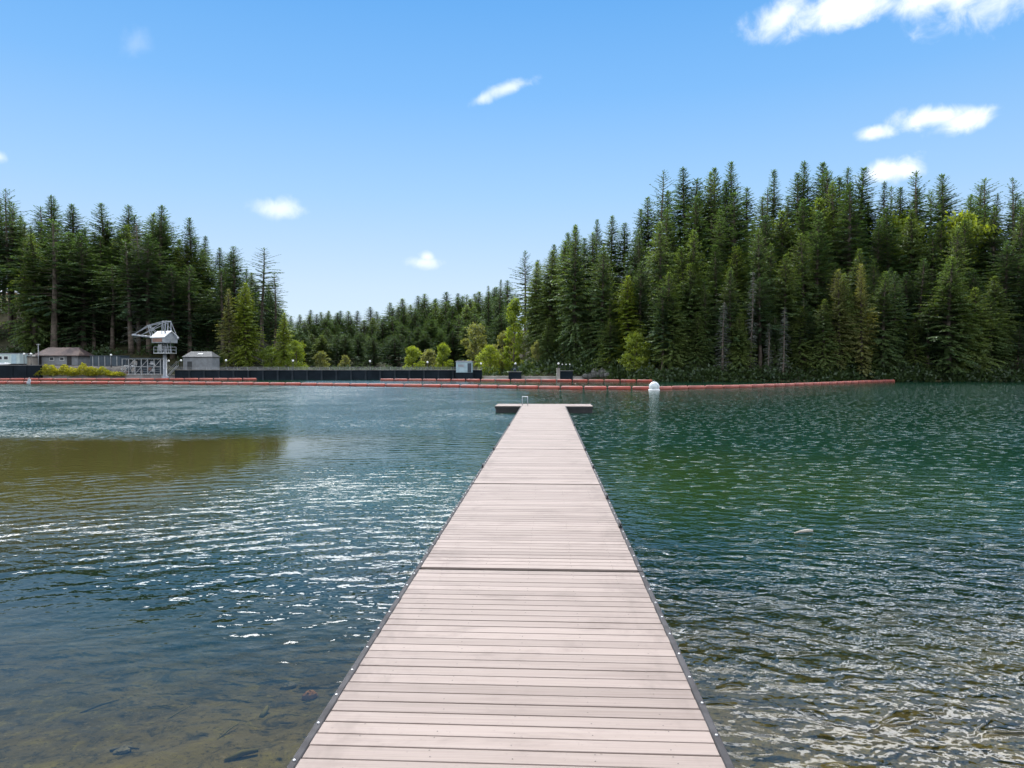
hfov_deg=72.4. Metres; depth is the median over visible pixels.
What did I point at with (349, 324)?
fir tree
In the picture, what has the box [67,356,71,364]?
door
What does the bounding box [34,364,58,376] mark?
shrub
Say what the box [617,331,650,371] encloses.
broadleaf tree
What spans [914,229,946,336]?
fir tree
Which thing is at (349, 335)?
fir tree
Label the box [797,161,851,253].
fir tree
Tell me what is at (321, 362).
broadleaf tree
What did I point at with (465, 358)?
hemlock tree
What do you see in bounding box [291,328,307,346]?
fir tree
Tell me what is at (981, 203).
fir tree
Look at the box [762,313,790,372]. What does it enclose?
hemlock tree
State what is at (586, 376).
boulder
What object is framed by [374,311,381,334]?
fir tree
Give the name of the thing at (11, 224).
fir tree
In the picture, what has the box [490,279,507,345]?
fir tree
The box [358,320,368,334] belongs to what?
hemlock tree
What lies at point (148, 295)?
fir tree
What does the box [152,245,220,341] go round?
cedar tree
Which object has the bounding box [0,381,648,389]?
floating boom
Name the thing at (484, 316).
fir tree
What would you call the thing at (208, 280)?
hemlock tree
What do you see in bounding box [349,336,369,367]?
fir tree
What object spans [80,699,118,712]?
sunken branch
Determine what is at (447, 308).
fir tree
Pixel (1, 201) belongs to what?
fir tree
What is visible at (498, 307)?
fir tree
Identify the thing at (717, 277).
fir tree
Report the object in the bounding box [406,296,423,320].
fir tree
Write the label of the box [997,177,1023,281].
fir tree
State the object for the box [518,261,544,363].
cedar tree
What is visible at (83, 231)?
fir tree
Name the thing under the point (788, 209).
fir tree
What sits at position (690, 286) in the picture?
cedar tree
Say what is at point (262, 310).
fir tree
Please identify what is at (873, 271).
hemlock tree
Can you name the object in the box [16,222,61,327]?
fir tree
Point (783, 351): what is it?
dead tree
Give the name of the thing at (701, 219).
fir tree
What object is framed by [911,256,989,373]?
hemlock tree
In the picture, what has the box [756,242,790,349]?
hemlock tree
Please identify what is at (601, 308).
hemlock tree
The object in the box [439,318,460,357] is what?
fir tree
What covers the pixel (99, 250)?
fir tree
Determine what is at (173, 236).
fir tree
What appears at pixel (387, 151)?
sky
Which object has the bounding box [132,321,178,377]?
crane tower
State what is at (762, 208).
hemlock tree
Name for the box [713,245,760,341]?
cedar tree
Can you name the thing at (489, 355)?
broadleaf tree
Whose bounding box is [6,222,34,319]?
fir tree
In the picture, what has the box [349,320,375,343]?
fir tree
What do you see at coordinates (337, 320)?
fir tree
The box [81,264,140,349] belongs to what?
fir tree
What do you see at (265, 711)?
stone
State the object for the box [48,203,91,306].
fir tree
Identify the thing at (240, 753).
sunken branch
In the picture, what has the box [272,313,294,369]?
cedar tree
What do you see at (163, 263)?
fir tree
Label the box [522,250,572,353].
cedar tree
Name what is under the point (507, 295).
fir tree
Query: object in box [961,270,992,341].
fir tree
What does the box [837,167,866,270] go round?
fir tree
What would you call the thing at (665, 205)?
fir tree
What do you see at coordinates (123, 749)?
stone
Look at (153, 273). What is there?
fir tree
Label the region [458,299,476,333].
cedar tree
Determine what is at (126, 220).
fir tree
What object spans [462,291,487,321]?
cedar tree
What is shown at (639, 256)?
fir tree
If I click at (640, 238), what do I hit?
fir tree
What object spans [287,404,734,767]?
floating dock
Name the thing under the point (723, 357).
dead tree
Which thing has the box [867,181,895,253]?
fir tree
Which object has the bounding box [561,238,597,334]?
fir tree
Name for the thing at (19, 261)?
fir tree
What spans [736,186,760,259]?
fir tree
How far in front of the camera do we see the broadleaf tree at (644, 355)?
129.56 m
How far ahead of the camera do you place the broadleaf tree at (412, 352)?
171.19 m
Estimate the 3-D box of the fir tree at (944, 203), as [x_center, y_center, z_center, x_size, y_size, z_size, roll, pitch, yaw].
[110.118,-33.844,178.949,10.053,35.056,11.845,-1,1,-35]
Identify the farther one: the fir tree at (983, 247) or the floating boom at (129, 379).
the fir tree at (983, 247)
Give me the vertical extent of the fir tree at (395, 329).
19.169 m
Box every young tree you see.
[213,289,242,369]
[815,269,859,373]
[842,263,881,377]
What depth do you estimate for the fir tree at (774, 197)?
174.27 m
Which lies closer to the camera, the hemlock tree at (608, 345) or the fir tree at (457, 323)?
the hemlock tree at (608, 345)
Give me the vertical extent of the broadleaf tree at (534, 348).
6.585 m
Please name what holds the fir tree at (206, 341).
on the ground
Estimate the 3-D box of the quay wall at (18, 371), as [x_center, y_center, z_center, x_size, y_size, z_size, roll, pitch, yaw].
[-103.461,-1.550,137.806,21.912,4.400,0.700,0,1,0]
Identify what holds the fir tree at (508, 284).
on the ground
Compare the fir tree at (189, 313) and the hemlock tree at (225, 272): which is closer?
the fir tree at (189, 313)
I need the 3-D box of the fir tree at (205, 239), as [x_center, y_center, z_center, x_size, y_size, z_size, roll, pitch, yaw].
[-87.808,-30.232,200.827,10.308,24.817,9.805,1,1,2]
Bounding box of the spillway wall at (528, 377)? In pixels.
[483,376,583,379]
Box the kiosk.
[26,355,39,364]
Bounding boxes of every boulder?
[582,372,591,379]
[591,368,598,377]
[599,368,606,376]
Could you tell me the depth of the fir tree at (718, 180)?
169.50 m
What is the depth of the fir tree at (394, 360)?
208.81 m
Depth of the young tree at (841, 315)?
127.25 m
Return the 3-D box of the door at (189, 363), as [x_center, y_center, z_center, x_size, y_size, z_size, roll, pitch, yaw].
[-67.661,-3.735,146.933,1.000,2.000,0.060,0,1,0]
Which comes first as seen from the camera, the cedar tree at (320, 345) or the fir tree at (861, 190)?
the fir tree at (861, 190)
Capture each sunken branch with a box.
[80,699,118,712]
[110,747,139,750]
[166,705,190,719]
[218,723,238,738]
[224,748,257,761]
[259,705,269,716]
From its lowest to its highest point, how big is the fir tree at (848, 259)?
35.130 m
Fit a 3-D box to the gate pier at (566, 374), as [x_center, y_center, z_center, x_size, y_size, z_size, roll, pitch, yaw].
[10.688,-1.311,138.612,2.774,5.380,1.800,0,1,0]
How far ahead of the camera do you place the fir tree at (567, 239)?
181.26 m
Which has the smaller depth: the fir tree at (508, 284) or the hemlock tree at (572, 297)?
the hemlock tree at (572, 297)
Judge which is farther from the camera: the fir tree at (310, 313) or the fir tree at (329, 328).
the fir tree at (310, 313)
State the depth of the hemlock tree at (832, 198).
153.24 m
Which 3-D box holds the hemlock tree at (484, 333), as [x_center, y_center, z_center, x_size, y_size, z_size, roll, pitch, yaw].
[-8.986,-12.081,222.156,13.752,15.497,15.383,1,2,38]
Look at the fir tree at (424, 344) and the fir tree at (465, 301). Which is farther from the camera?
the fir tree at (465, 301)
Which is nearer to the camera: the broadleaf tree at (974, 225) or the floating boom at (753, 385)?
the floating boom at (753, 385)
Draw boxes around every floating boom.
[0,378,257,379]
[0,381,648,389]
[380,379,651,381]
[659,379,894,389]
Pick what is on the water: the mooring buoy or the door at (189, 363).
the mooring buoy
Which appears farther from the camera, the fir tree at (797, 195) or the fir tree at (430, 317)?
the fir tree at (430, 317)
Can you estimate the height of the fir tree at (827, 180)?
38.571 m
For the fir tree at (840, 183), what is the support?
on the ground
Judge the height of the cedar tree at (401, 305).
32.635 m
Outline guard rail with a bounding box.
[175,367,481,369]
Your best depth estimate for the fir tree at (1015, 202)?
169.45 m
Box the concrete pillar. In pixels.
[556,368,559,379]
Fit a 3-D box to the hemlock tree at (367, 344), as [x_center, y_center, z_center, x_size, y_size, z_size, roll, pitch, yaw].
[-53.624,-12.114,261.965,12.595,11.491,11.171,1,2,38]
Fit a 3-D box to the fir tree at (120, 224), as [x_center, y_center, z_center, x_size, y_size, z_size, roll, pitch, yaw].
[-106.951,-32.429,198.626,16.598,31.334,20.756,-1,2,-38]
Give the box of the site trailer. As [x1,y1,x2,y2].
[0,353,28,364]
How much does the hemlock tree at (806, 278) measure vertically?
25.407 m
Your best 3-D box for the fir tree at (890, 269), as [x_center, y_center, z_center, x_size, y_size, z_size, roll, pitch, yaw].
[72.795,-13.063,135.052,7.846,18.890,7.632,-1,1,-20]
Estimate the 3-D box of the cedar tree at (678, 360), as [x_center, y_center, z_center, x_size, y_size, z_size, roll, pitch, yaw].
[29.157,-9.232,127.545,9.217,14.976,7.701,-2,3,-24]
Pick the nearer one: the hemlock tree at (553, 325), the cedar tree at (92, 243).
the hemlock tree at (553, 325)
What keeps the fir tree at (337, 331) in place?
on the ground
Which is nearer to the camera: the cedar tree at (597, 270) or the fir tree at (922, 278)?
the fir tree at (922, 278)
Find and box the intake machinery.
[121,358,162,374]
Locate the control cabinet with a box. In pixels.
[455,361,473,379]
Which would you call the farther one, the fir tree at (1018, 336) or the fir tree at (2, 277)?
the fir tree at (2, 277)
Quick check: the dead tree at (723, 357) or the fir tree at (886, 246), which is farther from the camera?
the fir tree at (886, 246)
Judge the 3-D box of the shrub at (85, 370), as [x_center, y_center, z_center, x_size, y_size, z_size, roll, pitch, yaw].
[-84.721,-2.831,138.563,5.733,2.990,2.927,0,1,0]
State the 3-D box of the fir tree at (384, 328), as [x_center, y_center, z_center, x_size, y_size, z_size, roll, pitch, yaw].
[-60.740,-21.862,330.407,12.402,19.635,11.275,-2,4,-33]
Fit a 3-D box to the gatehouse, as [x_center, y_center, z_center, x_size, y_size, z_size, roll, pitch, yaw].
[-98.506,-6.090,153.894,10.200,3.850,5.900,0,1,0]
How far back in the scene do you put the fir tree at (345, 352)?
207.46 m
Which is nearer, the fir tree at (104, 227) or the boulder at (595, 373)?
the boulder at (595, 373)
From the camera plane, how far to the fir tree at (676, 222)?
166.79 m
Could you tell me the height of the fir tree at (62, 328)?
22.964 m
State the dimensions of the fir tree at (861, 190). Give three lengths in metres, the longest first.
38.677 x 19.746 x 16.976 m
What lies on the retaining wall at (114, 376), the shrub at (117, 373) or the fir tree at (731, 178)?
the shrub at (117, 373)
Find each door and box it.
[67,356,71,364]
[187,361,191,369]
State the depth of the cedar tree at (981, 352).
128.39 m
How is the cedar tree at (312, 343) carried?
on the ground
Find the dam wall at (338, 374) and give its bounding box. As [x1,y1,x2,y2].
[175,370,481,379]
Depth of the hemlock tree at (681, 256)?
134.66 m
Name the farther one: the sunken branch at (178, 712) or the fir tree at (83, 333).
the fir tree at (83, 333)
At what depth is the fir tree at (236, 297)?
184.60 m
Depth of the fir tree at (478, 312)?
342.85 m
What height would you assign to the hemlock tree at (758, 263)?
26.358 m
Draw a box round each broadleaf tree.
[258,345,279,369]
[284,340,308,369]
[312,351,331,369]
[337,355,349,367]
[403,345,425,369]
[420,349,439,369]
[434,343,453,369]
[460,322,489,369]
[474,344,502,374]
[490,330,516,374]
[502,296,526,369]
[530,340,543,362]
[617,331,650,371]
[634,347,655,370]
[865,209,931,286]
[923,209,1009,305]
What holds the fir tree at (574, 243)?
on the ground
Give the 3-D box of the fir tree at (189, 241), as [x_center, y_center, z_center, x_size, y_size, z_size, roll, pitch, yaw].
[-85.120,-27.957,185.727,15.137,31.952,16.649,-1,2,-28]
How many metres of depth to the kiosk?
149.03 m
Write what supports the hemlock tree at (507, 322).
on the ground
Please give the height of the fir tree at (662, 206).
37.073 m
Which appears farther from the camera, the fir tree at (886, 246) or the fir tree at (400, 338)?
the fir tree at (400, 338)
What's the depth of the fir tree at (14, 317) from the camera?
197.54 m
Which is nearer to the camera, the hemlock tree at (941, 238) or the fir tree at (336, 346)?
the hemlock tree at (941, 238)
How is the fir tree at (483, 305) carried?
on the ground
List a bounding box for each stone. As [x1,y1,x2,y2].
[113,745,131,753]
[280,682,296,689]
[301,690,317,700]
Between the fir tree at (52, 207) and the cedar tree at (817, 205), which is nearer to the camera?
the cedar tree at (817, 205)
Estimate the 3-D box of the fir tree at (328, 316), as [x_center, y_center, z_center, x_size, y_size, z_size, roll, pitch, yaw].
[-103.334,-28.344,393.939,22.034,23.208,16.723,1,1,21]
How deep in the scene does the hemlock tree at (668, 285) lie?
127.51 m
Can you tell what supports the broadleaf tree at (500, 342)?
on the ground
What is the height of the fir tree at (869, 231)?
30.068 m
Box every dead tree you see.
[713,301,731,370]
[745,272,757,367]
[762,324,774,372]
[775,308,790,374]
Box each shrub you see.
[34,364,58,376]
[49,364,79,375]
[67,362,95,375]
[86,366,112,375]
[105,371,127,375]
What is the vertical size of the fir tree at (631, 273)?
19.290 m
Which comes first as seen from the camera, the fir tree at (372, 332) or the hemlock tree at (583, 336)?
the hemlock tree at (583, 336)
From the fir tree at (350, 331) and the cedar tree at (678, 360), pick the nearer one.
the cedar tree at (678, 360)
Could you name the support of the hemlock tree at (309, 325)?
on the ground
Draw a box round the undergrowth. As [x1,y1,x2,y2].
[0,300,1023,381]
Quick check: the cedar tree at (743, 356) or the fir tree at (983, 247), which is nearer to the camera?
the cedar tree at (743, 356)
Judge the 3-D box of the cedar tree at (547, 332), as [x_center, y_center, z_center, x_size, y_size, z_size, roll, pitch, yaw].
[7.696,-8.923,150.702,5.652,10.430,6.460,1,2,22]
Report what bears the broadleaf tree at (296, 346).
on the ground
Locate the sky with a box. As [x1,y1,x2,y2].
[0,0,1023,332]
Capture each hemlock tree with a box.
[132,212,174,261]
[153,247,187,313]
[173,238,195,265]
[183,249,224,330]
[209,268,229,326]
[292,314,311,331]
[298,320,309,341]
[301,315,317,334]
[317,312,325,331]
[317,327,335,353]
[339,311,359,344]
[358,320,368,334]
[359,336,380,364]
[376,302,398,347]
[415,294,430,316]
[421,302,456,341]
[423,303,447,334]
[446,305,478,360]
[451,326,477,363]
[462,307,486,334]
[468,322,496,367]
[501,305,520,357]
[537,292,563,336]
[540,241,577,341]
[546,225,599,364]
[552,298,581,353]
[574,313,597,356]
[575,244,622,363]
[578,232,612,314]
[587,318,623,373]
[589,215,623,301]
[592,300,623,366]
[640,221,681,355]
[642,272,694,370]
[647,208,698,316]
[652,231,687,296]
[666,246,713,349]
[667,229,718,335]
[686,171,731,308]
[690,278,721,367]
[695,209,732,339]
[708,267,749,369]
[731,228,785,360]
[741,222,764,296]
[743,196,783,279]
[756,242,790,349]
[758,254,811,359]
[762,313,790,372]
[781,233,837,355]
[812,180,865,293]
[851,271,909,371]
[854,311,881,370]
[863,259,886,339]
[876,271,914,366]
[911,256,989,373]
[914,222,980,331]
[936,225,986,318]
[975,206,1012,302]
[980,296,1017,369]
[989,207,1023,345]
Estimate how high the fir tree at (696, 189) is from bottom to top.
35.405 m
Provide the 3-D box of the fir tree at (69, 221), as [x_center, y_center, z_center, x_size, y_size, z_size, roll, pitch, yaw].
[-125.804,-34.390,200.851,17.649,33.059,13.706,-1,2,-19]
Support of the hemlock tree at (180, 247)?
on the ground
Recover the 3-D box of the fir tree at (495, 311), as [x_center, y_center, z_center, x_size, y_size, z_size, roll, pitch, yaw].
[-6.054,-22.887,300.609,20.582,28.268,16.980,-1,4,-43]
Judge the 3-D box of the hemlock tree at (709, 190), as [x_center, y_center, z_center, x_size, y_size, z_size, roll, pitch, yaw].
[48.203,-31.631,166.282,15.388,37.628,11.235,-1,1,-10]
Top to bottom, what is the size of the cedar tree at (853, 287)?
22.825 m
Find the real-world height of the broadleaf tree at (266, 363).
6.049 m
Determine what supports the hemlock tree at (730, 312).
on the ground
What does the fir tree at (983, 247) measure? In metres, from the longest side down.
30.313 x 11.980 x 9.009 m
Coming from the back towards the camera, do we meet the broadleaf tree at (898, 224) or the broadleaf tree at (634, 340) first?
the broadleaf tree at (898, 224)
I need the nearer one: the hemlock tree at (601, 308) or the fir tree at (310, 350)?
the hemlock tree at (601, 308)
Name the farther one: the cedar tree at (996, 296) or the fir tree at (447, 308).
the fir tree at (447, 308)
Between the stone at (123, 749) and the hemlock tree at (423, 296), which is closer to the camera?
the stone at (123, 749)
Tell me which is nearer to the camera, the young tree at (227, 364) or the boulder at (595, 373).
the boulder at (595, 373)
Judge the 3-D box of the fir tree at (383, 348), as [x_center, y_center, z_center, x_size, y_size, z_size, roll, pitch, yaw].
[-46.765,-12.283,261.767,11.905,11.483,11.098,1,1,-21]
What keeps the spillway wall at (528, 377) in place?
on the ground
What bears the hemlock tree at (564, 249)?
on the ground
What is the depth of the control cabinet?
138.03 m
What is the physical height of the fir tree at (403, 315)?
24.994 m
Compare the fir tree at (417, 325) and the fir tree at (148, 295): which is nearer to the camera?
the fir tree at (148, 295)
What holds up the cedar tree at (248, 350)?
on the ground
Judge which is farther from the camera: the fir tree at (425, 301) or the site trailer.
the fir tree at (425, 301)
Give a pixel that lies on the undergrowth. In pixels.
(906, 373)
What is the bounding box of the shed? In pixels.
[182,351,219,369]
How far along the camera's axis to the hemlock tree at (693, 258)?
133.68 m
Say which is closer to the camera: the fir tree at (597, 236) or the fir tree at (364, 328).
the fir tree at (597, 236)
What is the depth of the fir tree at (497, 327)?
210.76 m
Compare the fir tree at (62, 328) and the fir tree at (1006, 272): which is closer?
the fir tree at (1006, 272)
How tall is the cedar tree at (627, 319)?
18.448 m
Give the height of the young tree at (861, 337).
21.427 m
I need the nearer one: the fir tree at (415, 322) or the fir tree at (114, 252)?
the fir tree at (114, 252)
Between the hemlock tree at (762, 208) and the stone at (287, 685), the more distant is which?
the hemlock tree at (762, 208)
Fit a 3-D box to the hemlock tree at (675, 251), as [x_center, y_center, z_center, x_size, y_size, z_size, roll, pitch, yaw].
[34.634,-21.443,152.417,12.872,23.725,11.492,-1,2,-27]
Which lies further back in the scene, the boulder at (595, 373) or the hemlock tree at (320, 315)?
the hemlock tree at (320, 315)
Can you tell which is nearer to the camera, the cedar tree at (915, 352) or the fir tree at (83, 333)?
the cedar tree at (915, 352)
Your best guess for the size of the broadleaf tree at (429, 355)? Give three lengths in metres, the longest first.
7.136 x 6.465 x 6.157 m
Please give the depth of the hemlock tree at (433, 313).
340.44 m
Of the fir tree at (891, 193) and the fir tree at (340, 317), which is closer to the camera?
the fir tree at (891, 193)
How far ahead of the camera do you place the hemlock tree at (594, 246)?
165.25 m
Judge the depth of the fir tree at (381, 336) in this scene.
298.45 m
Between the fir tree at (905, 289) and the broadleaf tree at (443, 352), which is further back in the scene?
the broadleaf tree at (443, 352)
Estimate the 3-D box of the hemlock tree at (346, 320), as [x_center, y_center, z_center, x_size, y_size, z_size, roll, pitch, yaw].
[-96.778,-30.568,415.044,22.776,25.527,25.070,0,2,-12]
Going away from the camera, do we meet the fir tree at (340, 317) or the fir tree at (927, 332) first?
the fir tree at (927, 332)
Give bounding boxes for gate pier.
[508,366,521,379]
[560,364,572,379]
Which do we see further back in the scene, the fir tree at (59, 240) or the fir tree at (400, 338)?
the fir tree at (400, 338)
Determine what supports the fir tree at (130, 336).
on the ground
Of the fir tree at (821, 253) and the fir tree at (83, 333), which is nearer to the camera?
the fir tree at (821, 253)
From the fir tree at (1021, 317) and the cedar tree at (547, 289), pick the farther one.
the cedar tree at (547, 289)
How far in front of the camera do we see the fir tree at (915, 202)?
163.05 m
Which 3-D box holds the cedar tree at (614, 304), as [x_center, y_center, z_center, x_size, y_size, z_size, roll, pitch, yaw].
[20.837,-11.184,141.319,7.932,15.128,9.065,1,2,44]
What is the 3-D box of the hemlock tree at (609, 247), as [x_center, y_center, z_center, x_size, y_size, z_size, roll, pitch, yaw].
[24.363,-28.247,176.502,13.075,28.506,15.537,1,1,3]
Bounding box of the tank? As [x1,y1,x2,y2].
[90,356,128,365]
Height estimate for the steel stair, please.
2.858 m
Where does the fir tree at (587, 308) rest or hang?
on the ground
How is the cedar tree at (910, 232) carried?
on the ground
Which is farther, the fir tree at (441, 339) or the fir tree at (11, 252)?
the fir tree at (441, 339)
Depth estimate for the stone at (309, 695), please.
7.90 m
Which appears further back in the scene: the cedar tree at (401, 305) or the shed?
the cedar tree at (401, 305)
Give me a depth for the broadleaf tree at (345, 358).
171.48 m
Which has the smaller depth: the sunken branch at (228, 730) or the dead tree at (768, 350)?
the sunken branch at (228, 730)
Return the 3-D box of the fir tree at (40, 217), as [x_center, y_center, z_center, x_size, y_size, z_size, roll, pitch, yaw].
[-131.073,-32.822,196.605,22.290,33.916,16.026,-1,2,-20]
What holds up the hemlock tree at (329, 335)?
on the ground
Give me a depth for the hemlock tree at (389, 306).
418.24 m
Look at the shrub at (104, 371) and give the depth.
137.98 m
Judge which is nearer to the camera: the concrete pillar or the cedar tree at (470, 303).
the concrete pillar
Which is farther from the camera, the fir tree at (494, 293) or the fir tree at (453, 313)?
the fir tree at (494, 293)
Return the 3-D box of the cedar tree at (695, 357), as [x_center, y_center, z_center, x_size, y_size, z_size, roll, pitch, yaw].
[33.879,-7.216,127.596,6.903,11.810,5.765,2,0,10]
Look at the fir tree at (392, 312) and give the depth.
386.42 m
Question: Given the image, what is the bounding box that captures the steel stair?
[168,362,178,374]
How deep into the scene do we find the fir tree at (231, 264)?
208.64 m
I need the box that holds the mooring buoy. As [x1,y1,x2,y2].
[648,381,659,390]
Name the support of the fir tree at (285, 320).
on the ground
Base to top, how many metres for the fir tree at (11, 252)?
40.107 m
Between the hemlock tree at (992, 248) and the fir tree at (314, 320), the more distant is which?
the fir tree at (314, 320)
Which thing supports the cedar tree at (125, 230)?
on the ground
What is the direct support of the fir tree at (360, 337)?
on the ground
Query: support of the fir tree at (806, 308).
on the ground
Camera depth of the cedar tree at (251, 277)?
196.87 m
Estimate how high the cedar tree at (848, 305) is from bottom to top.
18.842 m
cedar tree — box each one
[0,233,66,353]
[6,216,38,296]
[74,231,103,287]
[98,224,145,336]
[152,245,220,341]
[219,283,266,367]
[241,272,261,319]
[252,284,287,330]
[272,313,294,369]
[303,334,317,364]
[305,335,337,367]
[365,318,379,351]
[389,298,413,322]
[405,305,417,330]
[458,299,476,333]
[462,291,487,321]
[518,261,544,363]
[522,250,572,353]
[535,318,559,362]
[591,253,613,328]
[594,292,629,355]
[601,275,652,365]
[648,292,693,371]
[674,262,718,368]
[681,312,714,370]
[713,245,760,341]
[724,313,760,378]
[751,209,813,332]
[784,306,817,369]
[789,197,866,336]
[801,299,844,374]
[826,272,866,369]
[840,248,875,349]
[886,209,943,342]
[902,313,934,369]
[934,281,988,372]
[951,287,1007,372]
[982,275,1023,360]
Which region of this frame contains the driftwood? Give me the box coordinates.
[794,529,812,533]
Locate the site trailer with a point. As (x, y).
(16, 358)
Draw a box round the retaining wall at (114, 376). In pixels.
[43,375,174,378]
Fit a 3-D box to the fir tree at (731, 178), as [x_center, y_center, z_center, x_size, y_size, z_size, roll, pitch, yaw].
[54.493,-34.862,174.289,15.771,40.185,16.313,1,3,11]
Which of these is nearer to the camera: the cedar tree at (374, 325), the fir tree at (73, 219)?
the fir tree at (73, 219)
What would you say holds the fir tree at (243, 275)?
on the ground
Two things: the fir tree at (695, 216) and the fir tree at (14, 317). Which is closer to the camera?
the fir tree at (695, 216)
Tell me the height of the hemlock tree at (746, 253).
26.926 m
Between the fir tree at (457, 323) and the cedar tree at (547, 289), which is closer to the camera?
the cedar tree at (547, 289)
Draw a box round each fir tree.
[0,188,29,334]
[0,198,20,305]
[0,201,26,319]
[0,203,39,324]
[0,208,26,299]
[0,219,104,347]
[0,237,49,331]
[0,264,20,309]
[5,205,77,324]
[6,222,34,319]
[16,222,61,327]
[22,199,76,237]
[32,232,100,340]
[34,194,69,299]
[42,232,120,348]
[42,262,96,347]
[44,231,89,324]
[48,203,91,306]
[49,229,106,325]
[55,268,118,349]
[58,205,90,257]
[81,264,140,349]
[85,203,119,323]
[88,235,111,329]
[88,239,166,353]
[94,221,117,312]
[94,234,135,333]
[98,204,144,305]
[107,233,183,354]
[109,214,147,262]
[120,225,157,351]
[131,205,186,330]
[137,225,185,326]
[139,264,200,358]
[141,225,164,334]
[149,265,222,352]
[156,217,193,260]
[167,217,218,332]
[193,268,240,351]
[194,289,220,350]
[197,235,215,278]
[204,248,237,310]
[211,246,255,345]
[221,251,243,287]
[224,273,246,333]
[232,290,260,342]
[235,247,293,350]
[239,269,261,294]
[255,273,303,355]
[256,293,280,345]
[273,307,292,339]
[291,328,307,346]
[294,335,316,366]
[304,325,319,350]
[305,310,315,333]
[307,314,322,338]
[316,313,341,334]
[317,319,340,350]
[318,335,332,357]
[323,313,346,336]
[329,319,343,341]
[329,335,343,366]
[330,334,359,367]
[330,335,355,357]
[332,311,345,332]
[343,311,362,332]
[343,317,358,335]
[343,326,356,353]
[343,333,354,359]
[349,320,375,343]
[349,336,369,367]
[350,333,377,361]
[359,336,386,367]
[361,307,379,333]
[366,325,376,343]
[370,316,408,358]
[371,320,393,358]
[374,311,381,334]
[376,336,397,363]
[377,317,390,347]
[379,336,410,367]
[383,334,406,364]
[386,308,401,346]
[390,325,413,360]
[393,307,405,331]
[396,309,410,346]
[400,334,418,367]
[402,320,455,364]
[402,327,429,362]
[405,309,426,341]
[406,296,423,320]
[408,299,440,329]
[411,321,420,348]
[413,308,436,332]
[416,332,436,355]
[422,313,442,350]
[423,300,456,333]
[427,331,455,365]
[437,292,454,326]
[437,305,464,354]
[437,330,464,367]
[439,300,451,330]
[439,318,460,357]
[441,315,470,355]
[448,297,464,333]
[451,294,477,314]
[454,314,487,361]
[473,296,491,333]
[473,303,482,320]
[479,286,495,345]
[480,297,509,320]
[484,313,516,363]
[485,298,504,341]
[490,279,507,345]
[490,287,503,323]
[492,286,523,324]
[498,280,522,325]
[505,251,541,362]
[523,260,546,325]
[542,244,561,302]
[548,232,576,299]
[559,224,586,304]
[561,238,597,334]
[577,287,605,344]
[586,219,606,293]
[609,222,641,317]
[612,266,645,346]
[619,238,651,325]
[621,261,658,347]
[623,229,653,332]
[628,196,657,313]
[628,209,654,298]
[643,190,684,297]
[644,169,679,286]
[646,286,682,372]
[654,178,728,271]
[668,166,711,284]
[676,190,719,274]
[677,195,726,285]
[687,167,747,281]
[699,245,733,358]
[702,192,763,292]
[715,180,746,255]
[720,161,757,260]
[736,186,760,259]
[740,277,783,370]
[749,215,795,320]
[751,187,783,249]
[756,169,789,251]
[775,195,796,263]
[776,198,837,308]
[778,298,820,370]
[779,172,814,282]
[788,210,844,331]
[790,161,815,235]
[794,174,863,242]
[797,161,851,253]
[798,170,865,249]
[813,262,857,343]
[820,182,884,330]
[823,176,867,282]
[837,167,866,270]
[846,166,880,309]
[862,201,875,268]
[864,219,895,318]
[866,207,919,319]
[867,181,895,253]
[868,186,928,319]
[873,186,904,221]
[873,268,907,349]
[889,170,948,266]
[897,272,926,357]
[899,257,945,356]
[909,188,936,253]
[911,307,950,368]
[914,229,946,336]
[919,192,949,235]
[920,173,979,265]
[922,263,972,354]
[932,184,954,222]
[935,195,988,251]
[941,218,987,312]
[961,177,1014,267]
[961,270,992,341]
[968,184,1015,266]
[970,204,1004,297]
[978,240,1023,338]
[981,194,1010,284]
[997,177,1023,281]
[999,192,1023,285]
[1003,199,1023,242]
[1006,326,1023,367]
[1007,259,1023,340]
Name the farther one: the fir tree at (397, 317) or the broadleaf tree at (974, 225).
the fir tree at (397, 317)
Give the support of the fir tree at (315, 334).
on the ground
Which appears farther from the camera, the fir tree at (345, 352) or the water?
the fir tree at (345, 352)
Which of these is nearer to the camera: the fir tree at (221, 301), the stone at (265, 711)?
the stone at (265, 711)
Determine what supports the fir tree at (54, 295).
on the ground
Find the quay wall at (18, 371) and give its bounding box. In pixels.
[0,365,42,378]
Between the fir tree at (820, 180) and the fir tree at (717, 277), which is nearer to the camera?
the fir tree at (717, 277)
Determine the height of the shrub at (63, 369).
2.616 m
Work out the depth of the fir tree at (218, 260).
194.70 m
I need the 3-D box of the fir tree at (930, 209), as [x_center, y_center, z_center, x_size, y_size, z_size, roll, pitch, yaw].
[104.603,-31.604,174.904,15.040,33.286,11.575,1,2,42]
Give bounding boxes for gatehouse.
[33,348,94,364]
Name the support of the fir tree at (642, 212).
on the ground
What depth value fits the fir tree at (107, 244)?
194.92 m
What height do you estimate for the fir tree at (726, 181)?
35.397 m
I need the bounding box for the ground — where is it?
[0,281,1023,767]
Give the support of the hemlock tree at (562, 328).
on the ground
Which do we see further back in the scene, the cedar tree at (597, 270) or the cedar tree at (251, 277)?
the cedar tree at (251, 277)
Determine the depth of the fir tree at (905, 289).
137.71 m
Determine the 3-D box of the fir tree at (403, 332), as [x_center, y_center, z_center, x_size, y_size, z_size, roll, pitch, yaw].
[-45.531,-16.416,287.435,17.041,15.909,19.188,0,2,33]
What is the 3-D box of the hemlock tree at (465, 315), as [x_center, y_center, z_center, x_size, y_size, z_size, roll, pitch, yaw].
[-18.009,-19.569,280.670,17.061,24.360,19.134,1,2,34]
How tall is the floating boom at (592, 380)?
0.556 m

